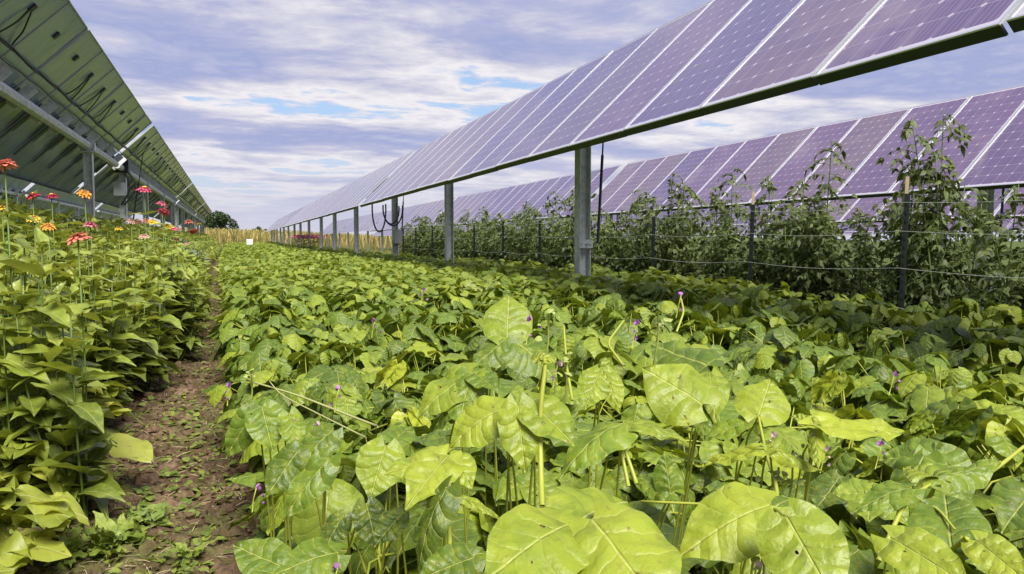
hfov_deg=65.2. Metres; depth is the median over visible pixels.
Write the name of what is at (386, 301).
bean plant
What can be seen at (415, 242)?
garden stake
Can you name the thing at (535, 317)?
bean plant
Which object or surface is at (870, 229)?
solar array
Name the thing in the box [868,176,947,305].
tomato plant
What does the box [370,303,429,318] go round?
bean plant
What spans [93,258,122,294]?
zinnia plant
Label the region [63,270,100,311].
zinnia plant
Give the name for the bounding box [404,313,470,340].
bean plant
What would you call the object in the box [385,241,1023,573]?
ground
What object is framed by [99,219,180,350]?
zinnia plant
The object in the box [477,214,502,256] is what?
tomato plant
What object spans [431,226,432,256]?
garden stake
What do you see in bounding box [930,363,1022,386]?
bean plant
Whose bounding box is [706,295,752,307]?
bean plant
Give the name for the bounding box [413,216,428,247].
tomato plant
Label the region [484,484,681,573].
bean plant
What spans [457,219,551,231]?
solar array
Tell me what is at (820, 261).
tomato plant
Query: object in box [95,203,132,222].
solar array
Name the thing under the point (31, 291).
zinnia plant
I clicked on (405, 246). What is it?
tomato plant
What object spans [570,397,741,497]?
bean plant
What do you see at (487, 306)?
bean plant
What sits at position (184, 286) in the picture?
zinnia plant
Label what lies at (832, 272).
tomato plant
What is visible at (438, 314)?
bean plant
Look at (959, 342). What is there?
bean plant
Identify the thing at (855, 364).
bean plant
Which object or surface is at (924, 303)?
bean plant
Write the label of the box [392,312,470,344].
bean plant
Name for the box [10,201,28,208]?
zinnia plant
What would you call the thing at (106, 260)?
zinnia plant
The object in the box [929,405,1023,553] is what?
bean plant
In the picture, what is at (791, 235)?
twine
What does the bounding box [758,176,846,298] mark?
tomato plant
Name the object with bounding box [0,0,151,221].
solar array
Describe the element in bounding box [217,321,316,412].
bean plant
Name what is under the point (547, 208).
tomato plant
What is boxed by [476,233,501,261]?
tomato plant
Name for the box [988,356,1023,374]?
bean plant
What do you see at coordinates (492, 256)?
tomato plant
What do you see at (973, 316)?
bean plant
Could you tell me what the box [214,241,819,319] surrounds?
bean foliage
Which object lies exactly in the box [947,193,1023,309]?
tomato plant
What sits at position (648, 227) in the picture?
tomato plant
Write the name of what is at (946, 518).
bean plant
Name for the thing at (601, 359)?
bean plant
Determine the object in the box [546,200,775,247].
solar array
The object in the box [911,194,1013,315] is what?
tomato plant
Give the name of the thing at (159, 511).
weed
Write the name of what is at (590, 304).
bean plant
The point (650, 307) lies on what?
bean plant
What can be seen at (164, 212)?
zinnia plant
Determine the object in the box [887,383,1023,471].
bean plant
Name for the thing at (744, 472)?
bean plant
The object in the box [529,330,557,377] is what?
bean plant
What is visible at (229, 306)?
bean plant
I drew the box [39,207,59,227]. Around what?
zinnia plant
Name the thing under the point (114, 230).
zinnia plant
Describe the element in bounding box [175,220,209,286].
zinnia plant
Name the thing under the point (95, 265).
zinnia plant
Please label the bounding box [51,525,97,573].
weed
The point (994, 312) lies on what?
bean plant
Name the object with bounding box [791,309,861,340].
bean plant
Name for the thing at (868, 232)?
solar array
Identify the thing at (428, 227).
solar array
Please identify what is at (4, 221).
zinnia plant
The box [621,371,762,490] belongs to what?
bean plant
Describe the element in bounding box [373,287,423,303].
bean plant
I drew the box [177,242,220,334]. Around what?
zinnia plant
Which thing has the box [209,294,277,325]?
bean plant
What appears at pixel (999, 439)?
bean plant
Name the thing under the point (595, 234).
tomato plant
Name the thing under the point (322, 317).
bean plant
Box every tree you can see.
[204,211,238,229]
[204,219,224,228]
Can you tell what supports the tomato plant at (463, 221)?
on the ground at (1015, 244)
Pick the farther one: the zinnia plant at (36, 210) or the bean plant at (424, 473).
the zinnia plant at (36, 210)
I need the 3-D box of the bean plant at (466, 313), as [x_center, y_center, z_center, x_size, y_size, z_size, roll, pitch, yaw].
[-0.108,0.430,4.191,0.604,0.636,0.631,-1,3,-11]
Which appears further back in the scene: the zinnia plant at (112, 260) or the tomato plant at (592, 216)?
the tomato plant at (592, 216)
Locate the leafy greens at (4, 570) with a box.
[0,477,27,573]
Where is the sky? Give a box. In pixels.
[22,0,1023,240]
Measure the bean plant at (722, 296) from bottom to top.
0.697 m
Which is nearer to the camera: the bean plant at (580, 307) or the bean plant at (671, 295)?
the bean plant at (580, 307)
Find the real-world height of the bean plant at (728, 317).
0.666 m
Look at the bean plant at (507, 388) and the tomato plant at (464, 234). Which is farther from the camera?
the tomato plant at (464, 234)
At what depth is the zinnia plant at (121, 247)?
8.13 m
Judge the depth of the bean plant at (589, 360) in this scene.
3.47 m
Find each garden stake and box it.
[415,228,416,254]
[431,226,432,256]
[473,225,474,257]
[502,221,503,261]
[538,221,540,265]
[651,216,655,275]
[748,191,754,281]
[898,177,909,309]
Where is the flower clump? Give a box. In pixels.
[290,234,327,247]
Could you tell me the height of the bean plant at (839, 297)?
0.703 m
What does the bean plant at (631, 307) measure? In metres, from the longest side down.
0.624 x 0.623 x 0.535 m
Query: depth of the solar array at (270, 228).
74.64 m
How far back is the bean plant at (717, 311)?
4.71 m
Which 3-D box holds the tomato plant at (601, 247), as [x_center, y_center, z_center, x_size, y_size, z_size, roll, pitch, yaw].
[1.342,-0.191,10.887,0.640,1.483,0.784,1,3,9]
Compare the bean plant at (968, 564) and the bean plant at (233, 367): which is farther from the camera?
the bean plant at (233, 367)
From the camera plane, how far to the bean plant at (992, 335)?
4.23 m
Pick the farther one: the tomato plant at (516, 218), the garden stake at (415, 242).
the garden stake at (415, 242)
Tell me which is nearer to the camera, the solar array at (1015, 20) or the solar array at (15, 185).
the solar array at (1015, 20)
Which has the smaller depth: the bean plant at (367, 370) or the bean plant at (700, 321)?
the bean plant at (367, 370)
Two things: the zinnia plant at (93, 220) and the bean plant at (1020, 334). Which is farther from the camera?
the zinnia plant at (93, 220)
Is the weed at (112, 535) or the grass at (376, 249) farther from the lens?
the grass at (376, 249)
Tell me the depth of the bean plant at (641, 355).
2.83 m
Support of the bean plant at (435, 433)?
on the ground at (1015, 244)
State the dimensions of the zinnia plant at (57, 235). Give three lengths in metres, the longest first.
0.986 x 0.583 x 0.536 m
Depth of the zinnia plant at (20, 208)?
6.66 m
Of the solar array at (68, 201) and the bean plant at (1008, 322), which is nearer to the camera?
the bean plant at (1008, 322)
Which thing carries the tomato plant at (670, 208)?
on the ground at (1015, 244)
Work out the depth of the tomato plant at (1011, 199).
5.65 m
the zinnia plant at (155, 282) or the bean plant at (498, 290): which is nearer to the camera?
the zinnia plant at (155, 282)
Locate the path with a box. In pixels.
[7,252,264,573]
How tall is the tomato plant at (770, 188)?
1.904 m
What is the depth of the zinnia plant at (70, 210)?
10.25 m
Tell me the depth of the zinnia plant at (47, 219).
5.90 m
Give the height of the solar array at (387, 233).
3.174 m
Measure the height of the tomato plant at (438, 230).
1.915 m
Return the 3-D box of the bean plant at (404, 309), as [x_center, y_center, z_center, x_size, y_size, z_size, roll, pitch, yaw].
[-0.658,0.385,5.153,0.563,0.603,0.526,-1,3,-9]
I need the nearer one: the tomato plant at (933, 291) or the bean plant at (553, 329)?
the bean plant at (553, 329)
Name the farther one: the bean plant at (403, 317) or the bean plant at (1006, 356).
the bean plant at (403, 317)
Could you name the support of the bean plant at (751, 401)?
on the ground at (1015, 244)
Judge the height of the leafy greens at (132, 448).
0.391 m
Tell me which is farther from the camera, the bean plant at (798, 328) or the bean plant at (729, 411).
the bean plant at (798, 328)
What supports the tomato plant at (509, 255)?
on the ground at (1015, 244)
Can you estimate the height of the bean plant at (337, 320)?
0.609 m
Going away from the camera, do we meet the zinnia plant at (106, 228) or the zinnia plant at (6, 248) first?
the zinnia plant at (6, 248)
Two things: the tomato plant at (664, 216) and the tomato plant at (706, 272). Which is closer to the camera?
the tomato plant at (706, 272)
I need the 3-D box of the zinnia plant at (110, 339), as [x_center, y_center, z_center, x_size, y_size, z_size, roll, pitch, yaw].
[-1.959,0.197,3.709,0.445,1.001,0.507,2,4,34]
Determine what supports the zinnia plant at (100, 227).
on the ground at (1015, 244)
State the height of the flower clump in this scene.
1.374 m
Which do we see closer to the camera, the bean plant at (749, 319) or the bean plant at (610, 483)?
the bean plant at (610, 483)
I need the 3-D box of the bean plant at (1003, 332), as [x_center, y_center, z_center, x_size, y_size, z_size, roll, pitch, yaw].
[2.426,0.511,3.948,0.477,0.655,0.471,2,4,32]
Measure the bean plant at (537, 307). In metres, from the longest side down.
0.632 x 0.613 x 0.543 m
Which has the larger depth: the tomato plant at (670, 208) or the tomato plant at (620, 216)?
the tomato plant at (620, 216)
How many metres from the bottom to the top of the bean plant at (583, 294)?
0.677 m
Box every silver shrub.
[181,248,203,267]
[193,251,209,266]
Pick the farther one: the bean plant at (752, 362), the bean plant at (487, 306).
the bean plant at (487, 306)
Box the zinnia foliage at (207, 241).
[61,213,222,273]
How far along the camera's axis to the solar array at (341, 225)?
74.71 m
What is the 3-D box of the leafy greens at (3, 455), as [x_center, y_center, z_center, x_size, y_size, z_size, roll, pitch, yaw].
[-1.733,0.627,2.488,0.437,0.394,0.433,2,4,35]
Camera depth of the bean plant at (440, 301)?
5.72 m
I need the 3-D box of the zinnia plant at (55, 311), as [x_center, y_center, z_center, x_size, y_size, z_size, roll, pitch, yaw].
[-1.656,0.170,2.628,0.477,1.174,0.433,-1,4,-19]
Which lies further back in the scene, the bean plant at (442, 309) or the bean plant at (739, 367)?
the bean plant at (442, 309)
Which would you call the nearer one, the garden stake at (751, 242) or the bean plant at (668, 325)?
the bean plant at (668, 325)
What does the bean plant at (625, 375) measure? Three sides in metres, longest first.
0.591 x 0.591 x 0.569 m
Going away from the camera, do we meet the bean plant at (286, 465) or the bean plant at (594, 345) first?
the bean plant at (286, 465)
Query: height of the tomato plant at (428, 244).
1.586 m
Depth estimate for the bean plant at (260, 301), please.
5.62 m
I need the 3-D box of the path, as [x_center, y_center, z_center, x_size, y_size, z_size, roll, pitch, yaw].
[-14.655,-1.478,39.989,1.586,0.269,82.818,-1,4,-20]
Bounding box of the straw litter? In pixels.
[32,294,254,573]
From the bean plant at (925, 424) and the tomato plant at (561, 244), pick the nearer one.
the bean plant at (925, 424)
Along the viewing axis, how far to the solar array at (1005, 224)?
21.19 m
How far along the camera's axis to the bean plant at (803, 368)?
2.79 m
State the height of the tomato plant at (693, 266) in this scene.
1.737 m
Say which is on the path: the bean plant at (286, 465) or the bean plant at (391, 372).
the bean plant at (286, 465)
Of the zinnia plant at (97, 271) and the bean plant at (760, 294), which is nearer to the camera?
the zinnia plant at (97, 271)
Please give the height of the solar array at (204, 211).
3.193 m
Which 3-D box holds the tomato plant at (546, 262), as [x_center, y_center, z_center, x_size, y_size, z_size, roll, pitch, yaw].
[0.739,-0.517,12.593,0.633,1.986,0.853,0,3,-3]
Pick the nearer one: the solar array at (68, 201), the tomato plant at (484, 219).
the tomato plant at (484, 219)
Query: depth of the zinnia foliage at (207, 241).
18.03 m
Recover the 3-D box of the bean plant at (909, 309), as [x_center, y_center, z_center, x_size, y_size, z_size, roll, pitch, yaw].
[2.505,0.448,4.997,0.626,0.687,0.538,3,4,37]
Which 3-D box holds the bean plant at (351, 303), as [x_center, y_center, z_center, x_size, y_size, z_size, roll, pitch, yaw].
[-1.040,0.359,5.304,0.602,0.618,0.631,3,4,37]
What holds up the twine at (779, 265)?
attached to the garden stake at (474, 240)
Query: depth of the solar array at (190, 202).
36.03 m
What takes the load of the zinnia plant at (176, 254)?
on the path
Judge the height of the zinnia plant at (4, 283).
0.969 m
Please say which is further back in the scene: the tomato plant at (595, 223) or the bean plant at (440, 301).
the tomato plant at (595, 223)
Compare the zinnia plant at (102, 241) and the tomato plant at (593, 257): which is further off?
the tomato plant at (593, 257)
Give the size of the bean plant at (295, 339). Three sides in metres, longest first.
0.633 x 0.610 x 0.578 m
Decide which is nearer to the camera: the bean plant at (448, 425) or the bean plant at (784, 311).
the bean plant at (448, 425)
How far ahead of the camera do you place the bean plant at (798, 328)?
3.69 m
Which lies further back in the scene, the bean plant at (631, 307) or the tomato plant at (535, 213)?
the tomato plant at (535, 213)
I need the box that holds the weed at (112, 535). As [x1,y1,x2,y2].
[78,510,159,559]
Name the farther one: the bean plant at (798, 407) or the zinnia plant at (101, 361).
the zinnia plant at (101, 361)
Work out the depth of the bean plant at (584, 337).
3.64 m
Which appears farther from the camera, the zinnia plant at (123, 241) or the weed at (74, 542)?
the zinnia plant at (123, 241)
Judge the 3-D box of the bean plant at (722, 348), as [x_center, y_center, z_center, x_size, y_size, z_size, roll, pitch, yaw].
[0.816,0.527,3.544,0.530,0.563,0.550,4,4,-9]
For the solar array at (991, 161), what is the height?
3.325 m
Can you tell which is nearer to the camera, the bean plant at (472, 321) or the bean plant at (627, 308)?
the bean plant at (472, 321)
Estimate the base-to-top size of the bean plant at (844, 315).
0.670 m
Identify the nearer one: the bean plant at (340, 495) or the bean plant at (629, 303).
the bean plant at (340, 495)
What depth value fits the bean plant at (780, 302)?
5.70 m
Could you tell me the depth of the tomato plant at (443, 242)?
19.00 m
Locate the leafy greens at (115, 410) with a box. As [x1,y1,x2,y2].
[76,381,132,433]
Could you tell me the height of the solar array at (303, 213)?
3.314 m
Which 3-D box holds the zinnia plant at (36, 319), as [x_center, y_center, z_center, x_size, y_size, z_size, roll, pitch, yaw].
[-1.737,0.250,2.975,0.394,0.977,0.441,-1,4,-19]
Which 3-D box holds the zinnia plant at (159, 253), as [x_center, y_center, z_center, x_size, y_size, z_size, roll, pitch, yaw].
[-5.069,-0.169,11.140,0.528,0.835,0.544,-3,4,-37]
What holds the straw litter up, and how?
on the path
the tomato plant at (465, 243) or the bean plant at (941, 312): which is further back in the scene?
the tomato plant at (465, 243)
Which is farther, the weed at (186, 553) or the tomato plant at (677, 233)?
the tomato plant at (677, 233)
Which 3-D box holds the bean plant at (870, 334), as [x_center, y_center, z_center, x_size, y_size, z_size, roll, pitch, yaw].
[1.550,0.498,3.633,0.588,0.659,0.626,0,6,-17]
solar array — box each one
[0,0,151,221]
[0,174,30,201]
[18,184,99,219]
[74,125,191,230]
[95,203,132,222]
[154,183,204,232]
[180,202,211,233]
[265,215,286,241]
[272,207,302,244]
[281,191,333,246]
[302,150,414,253]
[323,217,353,247]
[339,210,389,250]
[359,0,1023,277]
[370,197,455,251]
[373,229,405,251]
[404,218,459,237]
[428,164,621,238]
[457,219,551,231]
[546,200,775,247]
[591,85,1023,312]
[649,208,882,265]
[740,219,1013,260]
[766,187,1023,298]
[895,218,1023,265]
[1006,1,1023,32]
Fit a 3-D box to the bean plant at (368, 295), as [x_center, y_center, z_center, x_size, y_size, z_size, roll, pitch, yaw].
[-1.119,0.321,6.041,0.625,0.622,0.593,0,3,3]
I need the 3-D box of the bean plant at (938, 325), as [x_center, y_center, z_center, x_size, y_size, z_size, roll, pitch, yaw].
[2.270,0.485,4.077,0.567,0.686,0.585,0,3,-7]
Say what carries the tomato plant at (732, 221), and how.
on the ground at (1015, 244)
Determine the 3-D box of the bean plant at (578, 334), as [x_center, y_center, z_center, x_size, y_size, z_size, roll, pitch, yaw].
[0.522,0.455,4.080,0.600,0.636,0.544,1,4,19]
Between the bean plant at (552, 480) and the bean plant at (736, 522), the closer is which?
the bean plant at (736, 522)
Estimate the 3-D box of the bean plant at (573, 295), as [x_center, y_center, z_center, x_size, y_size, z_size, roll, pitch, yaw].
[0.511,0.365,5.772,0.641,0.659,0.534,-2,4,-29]
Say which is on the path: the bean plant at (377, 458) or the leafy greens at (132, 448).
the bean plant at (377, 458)
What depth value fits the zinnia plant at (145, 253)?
9.94 m
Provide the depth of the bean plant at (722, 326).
4.16 m
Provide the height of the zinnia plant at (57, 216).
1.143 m
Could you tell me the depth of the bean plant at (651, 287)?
6.51 m
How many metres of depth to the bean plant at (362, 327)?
4.39 m
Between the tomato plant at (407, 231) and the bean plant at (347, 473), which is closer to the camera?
the bean plant at (347, 473)
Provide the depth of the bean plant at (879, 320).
4.80 m
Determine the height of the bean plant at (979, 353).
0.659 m
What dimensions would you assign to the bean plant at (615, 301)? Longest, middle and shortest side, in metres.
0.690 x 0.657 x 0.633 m
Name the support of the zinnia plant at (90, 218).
on the ground at (1015, 244)
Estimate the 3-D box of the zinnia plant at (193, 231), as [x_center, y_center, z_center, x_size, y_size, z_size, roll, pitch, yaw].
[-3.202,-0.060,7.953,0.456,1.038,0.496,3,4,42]
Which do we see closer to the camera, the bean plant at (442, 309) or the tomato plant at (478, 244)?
the bean plant at (442, 309)
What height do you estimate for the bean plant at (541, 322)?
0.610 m
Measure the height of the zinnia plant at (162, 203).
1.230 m
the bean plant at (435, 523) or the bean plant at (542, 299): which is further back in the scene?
the bean plant at (542, 299)
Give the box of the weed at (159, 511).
[125,498,173,526]
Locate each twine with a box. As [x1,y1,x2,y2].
[406,248,1012,277]
[410,200,1023,231]
[418,231,1020,238]
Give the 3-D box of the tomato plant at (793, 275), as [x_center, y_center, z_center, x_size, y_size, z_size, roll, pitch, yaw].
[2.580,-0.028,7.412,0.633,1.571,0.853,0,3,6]
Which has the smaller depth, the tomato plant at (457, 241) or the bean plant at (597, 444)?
the bean plant at (597, 444)
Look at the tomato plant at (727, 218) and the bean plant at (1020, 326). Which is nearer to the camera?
the bean plant at (1020, 326)
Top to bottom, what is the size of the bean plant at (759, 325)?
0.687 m
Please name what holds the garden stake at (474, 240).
on the ground at (1015, 244)
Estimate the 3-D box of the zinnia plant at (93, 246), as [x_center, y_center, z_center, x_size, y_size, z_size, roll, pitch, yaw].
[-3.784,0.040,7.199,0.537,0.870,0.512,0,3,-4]
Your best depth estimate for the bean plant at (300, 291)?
6.33 m
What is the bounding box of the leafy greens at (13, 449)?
[0,413,118,531]
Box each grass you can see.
[158,226,413,248]
[218,242,402,254]
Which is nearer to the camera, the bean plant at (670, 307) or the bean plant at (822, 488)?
the bean plant at (822, 488)
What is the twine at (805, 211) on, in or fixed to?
attached to the garden stake at (474, 240)
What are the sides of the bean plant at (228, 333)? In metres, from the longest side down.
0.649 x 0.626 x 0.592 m
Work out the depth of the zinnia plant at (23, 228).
5.51 m
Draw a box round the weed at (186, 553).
[165,539,207,569]
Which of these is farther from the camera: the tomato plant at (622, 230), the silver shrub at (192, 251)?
the silver shrub at (192, 251)
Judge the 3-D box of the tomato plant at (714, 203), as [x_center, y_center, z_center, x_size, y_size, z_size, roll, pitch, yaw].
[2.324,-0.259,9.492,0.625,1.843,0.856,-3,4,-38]
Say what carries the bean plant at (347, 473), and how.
on the ground at (1015, 244)
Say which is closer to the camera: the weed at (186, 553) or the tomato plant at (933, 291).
the weed at (186, 553)
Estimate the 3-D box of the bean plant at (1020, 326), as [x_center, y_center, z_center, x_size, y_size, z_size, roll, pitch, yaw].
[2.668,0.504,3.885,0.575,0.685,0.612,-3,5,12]
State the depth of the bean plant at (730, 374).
2.91 m
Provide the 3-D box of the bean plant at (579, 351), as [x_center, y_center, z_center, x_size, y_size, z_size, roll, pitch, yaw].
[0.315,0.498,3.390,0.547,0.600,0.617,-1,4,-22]
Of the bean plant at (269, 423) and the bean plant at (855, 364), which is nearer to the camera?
the bean plant at (269, 423)
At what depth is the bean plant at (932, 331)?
3.90 m
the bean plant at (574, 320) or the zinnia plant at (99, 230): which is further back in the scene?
the zinnia plant at (99, 230)
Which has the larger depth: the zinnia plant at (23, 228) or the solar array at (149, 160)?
the solar array at (149, 160)
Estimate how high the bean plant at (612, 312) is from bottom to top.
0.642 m
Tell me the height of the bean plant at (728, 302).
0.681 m
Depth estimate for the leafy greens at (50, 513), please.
2.16 m
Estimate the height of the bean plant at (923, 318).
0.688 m
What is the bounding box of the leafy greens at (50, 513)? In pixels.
[0,475,89,573]
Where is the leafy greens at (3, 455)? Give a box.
[0,452,18,515]
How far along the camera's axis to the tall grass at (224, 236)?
90.15 m
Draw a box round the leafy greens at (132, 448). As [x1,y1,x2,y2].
[0,400,152,480]
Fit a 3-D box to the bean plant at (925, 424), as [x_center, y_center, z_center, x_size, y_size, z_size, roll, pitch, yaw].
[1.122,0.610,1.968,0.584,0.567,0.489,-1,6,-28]
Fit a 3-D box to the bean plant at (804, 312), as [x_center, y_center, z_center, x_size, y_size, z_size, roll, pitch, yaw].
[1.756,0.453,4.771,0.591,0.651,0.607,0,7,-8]
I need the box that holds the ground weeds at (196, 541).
[3,279,264,573]
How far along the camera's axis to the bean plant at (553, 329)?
4.27 m
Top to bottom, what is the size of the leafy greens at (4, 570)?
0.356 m
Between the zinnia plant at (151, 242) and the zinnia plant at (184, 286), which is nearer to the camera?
the zinnia plant at (184, 286)
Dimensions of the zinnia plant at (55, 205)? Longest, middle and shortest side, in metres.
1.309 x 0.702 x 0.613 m
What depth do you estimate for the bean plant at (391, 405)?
2.24 m
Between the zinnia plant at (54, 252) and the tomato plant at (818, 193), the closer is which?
the zinnia plant at (54, 252)
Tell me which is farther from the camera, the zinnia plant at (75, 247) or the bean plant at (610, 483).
the zinnia plant at (75, 247)
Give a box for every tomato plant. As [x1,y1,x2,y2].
[398,222,414,255]
[398,233,413,254]
[409,215,432,256]
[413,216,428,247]
[419,216,435,256]
[419,225,438,256]
[426,228,440,257]
[430,210,457,257]
[430,211,444,258]
[436,227,458,259]
[443,223,463,255]
[454,223,479,257]
[454,226,465,257]
[455,209,480,253]
[457,209,491,259]
[457,230,477,258]
[458,218,491,252]
[462,222,490,256]
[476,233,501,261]
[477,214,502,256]
[479,206,499,239]
[480,221,506,264]
[489,209,524,263]
[492,220,524,263]
[505,201,541,252]
[508,203,547,266]
[514,222,541,256]
[518,207,550,265]
[522,219,562,267]
[532,199,562,251]
[533,234,571,267]
[543,191,572,267]
[547,208,591,251]
[548,227,573,269]
[554,190,574,269]
[566,211,600,257]
[566,231,604,265]
[591,208,610,264]
[591,210,646,273]
[591,214,610,263]
[591,220,616,267]
[593,218,626,272]
[594,219,655,274]
[610,208,639,271]
[623,190,666,272]
[624,192,668,274]
[636,173,703,275]
[645,211,704,266]
[647,191,702,275]
[661,195,714,279]
[684,187,732,274]
[686,224,753,282]
[698,218,790,288]
[699,167,752,278]
[707,202,768,285]
[739,175,794,289]
[741,210,813,288]
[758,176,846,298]
[761,200,836,299]
[769,141,857,301]
[779,199,898,303]
[781,206,853,296]
[830,208,892,299]
[868,160,957,307]
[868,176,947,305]
[875,108,998,314]
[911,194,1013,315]
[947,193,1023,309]
[965,184,1023,313]
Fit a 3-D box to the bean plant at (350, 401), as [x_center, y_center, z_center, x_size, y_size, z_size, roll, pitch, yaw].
[-0.493,0.537,2.321,0.650,0.580,0.503,-1,4,-23]
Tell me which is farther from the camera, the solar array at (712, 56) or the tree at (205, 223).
the tree at (205, 223)
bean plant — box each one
[200,327,323,447]
[201,304,298,362]
[208,299,288,374]
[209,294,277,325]
[217,303,307,380]
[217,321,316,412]
[217,351,333,423]
[219,364,396,492]
[222,333,311,379]
[223,294,275,311]
[224,342,354,458]
[225,369,378,549]
[227,380,440,543]
[233,441,385,573]
[237,434,500,573]
[247,427,488,573]
[248,323,317,342]
[254,295,330,320]
[254,299,278,304]
[257,406,461,518]
[260,366,382,492]
[276,287,324,299]
[277,305,326,320]
[277,311,359,339]
[278,305,366,340]
[282,425,414,573]
[283,295,316,318]
[292,330,357,370]
[292,341,385,382]
[308,327,371,344]
[311,343,405,371]
[312,298,350,315]
[321,359,492,496]
[327,311,373,329]
[329,294,382,315]
[334,307,348,311]
[334,392,423,483]
[349,289,395,304]
[349,330,399,367]
[349,411,618,573]
[356,305,396,343]
[360,319,467,364]
[362,312,408,342]
[362,369,429,422]
[363,292,390,304]
[365,295,405,313]
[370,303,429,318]
[371,288,557,518]
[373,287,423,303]
[374,349,467,388]
[374,474,498,573]
[379,340,461,364]
[382,300,438,312]
[384,444,476,557]
[387,299,411,308]
[388,548,638,573]
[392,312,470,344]
[395,293,438,308]
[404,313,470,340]
[410,291,483,317]
[417,362,498,543]
[419,302,448,312]
[422,310,463,325]
[422,324,482,351]
[426,359,512,380]
[427,293,464,307]
[428,311,449,326]
[428,415,498,495]
[449,301,582,526]
[450,327,487,358]
[457,366,565,444]
[459,309,532,330]
[460,448,673,527]
[463,315,481,327]
[470,284,520,304]
[473,296,526,304]
[473,303,485,317]
[476,318,482,325]
[478,304,539,321]
[483,444,762,573]
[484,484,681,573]
[495,351,580,380]
[500,415,732,526]
[506,334,627,379]
[513,351,653,414]
[517,299,549,307]
[527,295,554,309]
[527,374,643,417]
[528,304,575,315]
[528,308,565,331]
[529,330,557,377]
[531,562,715,573]
[532,322,583,334]
[534,300,574,314]
[535,318,571,334]
[538,310,571,330]
[542,333,592,360]
[543,412,669,459]
[547,288,598,304]
[555,297,588,322]
[560,364,686,530]
[561,316,584,331]
[563,335,631,371]
[564,292,593,311]
[565,314,644,344]
[566,308,628,331]
[567,287,606,302]
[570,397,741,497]
[572,302,614,321]
[575,301,627,315]
[578,345,636,370]
[583,293,626,316]
[590,339,659,419]
[594,310,687,345]
[603,357,631,419]
[608,292,729,549]
[609,414,789,573]
[610,292,634,312]
[617,305,641,315]
[621,294,639,303]
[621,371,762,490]
[624,304,634,311]
[625,281,667,301]
[628,311,696,342]
[629,301,678,321]
[631,344,750,466]
[634,311,735,349]
[641,300,686,312]
[641,308,695,328]
[641,482,849,573]
[649,292,674,300]
[652,400,864,521]
[653,455,866,573]
[654,288,710,305]
[654,378,805,481]
[655,474,905,573]
[668,292,707,311]
[687,327,753,348]
[693,317,726,329]
[697,298,748,317]
[697,374,850,449]
[698,371,797,464]
[699,379,830,573]
[700,412,911,570]
[701,293,759,313]
[701,302,744,328]
[704,343,726,352]
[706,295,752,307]
[708,344,745,371]
[709,344,818,409]
[714,309,801,356]
[716,302,757,324]
[724,315,766,330]
[728,293,770,305]
[728,324,843,404]
[739,284,770,307]
[742,298,765,311]
[743,369,912,519]
[752,404,992,525]
[758,296,827,321]
[759,304,842,334]
[765,357,876,409]
[766,456,977,573]
[767,299,786,307]
[774,326,804,358]
[782,346,866,408]
[786,317,813,344]
[789,328,848,373]
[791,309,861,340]
[795,306,850,331]
[795,416,1023,573]
[797,375,910,447]
[800,299,818,306]
[800,311,877,339]
[806,293,849,305]
[806,323,914,365]
[812,353,882,404]
[813,353,942,409]
[822,300,855,315]
[828,291,897,308]
[829,334,865,352]
[829,352,1023,428]
[848,329,883,341]
[848,371,1023,573]
[853,370,975,456]
[854,298,899,329]
[854,445,1023,569]
[859,330,949,369]
[859,410,1014,545]
[861,325,973,362]
[870,308,897,323]
[870,309,939,329]
[871,324,883,329]
[872,535,988,573]
[882,314,913,326]
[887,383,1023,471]
[903,305,936,320]
[908,325,943,341]
[912,300,957,315]
[925,315,996,338]
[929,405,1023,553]
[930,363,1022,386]
[931,336,1023,384]
[931,348,1023,386]
[934,299,983,338]
[944,297,987,326]
[947,335,1022,369]
[956,300,1023,330]
[968,311,1001,338]
[970,328,1023,341]
[974,378,1023,408]
[981,326,1019,339]
[983,325,1005,338]
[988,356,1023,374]
[1001,311,1023,328]
[1017,322,1023,329]
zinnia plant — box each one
[0,159,87,510]
[0,192,85,355]
[0,196,36,254]
[0,205,56,422]
[0,215,104,389]
[0,217,17,270]
[0,219,12,253]
[0,222,20,285]
[0,223,107,424]
[0,231,125,527]
[0,245,32,316]
[0,269,75,302]
[1,199,31,222]
[3,190,49,232]
[4,232,23,242]
[5,238,73,298]
[6,193,85,329]
[7,209,73,249]
[9,205,50,234]
[10,198,61,228]
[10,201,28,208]
[10,226,91,269]
[11,227,88,293]
[12,212,67,258]
[38,219,64,243]
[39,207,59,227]
[46,189,151,408]
[51,221,150,433]
[52,230,109,251]
[53,208,88,232]
[53,215,66,229]
[62,244,90,271]
[63,256,111,312]
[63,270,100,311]
[66,213,118,241]
[66,217,118,255]
[67,237,116,269]
[68,246,101,288]
[69,214,100,234]
[72,225,114,255]
[72,243,115,261]
[73,226,98,254]
[74,241,99,270]
[76,330,124,381]
[79,237,123,258]
[85,243,102,269]
[87,227,118,256]
[91,227,168,397]
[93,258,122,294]
[94,312,155,398]
[96,224,116,247]
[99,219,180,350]
[100,257,119,277]
[101,219,179,379]
[105,224,127,238]
[108,245,145,258]
[111,234,131,248]
[112,219,125,237]
[113,186,177,354]
[116,228,142,247]
[121,227,142,247]
[126,234,183,391]
[127,244,153,264]
[131,219,190,349]
[132,208,200,358]
[133,201,187,307]
[136,219,190,355]
[138,233,158,248]
[151,246,162,254]
[157,224,209,355]
[163,227,212,332]
[166,238,214,360]
[173,229,212,321]
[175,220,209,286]
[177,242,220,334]
[191,223,221,320]
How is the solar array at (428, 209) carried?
on the ground at (1015, 244)
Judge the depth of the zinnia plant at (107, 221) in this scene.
9.69 m
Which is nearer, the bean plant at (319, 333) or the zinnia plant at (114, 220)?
the bean plant at (319, 333)

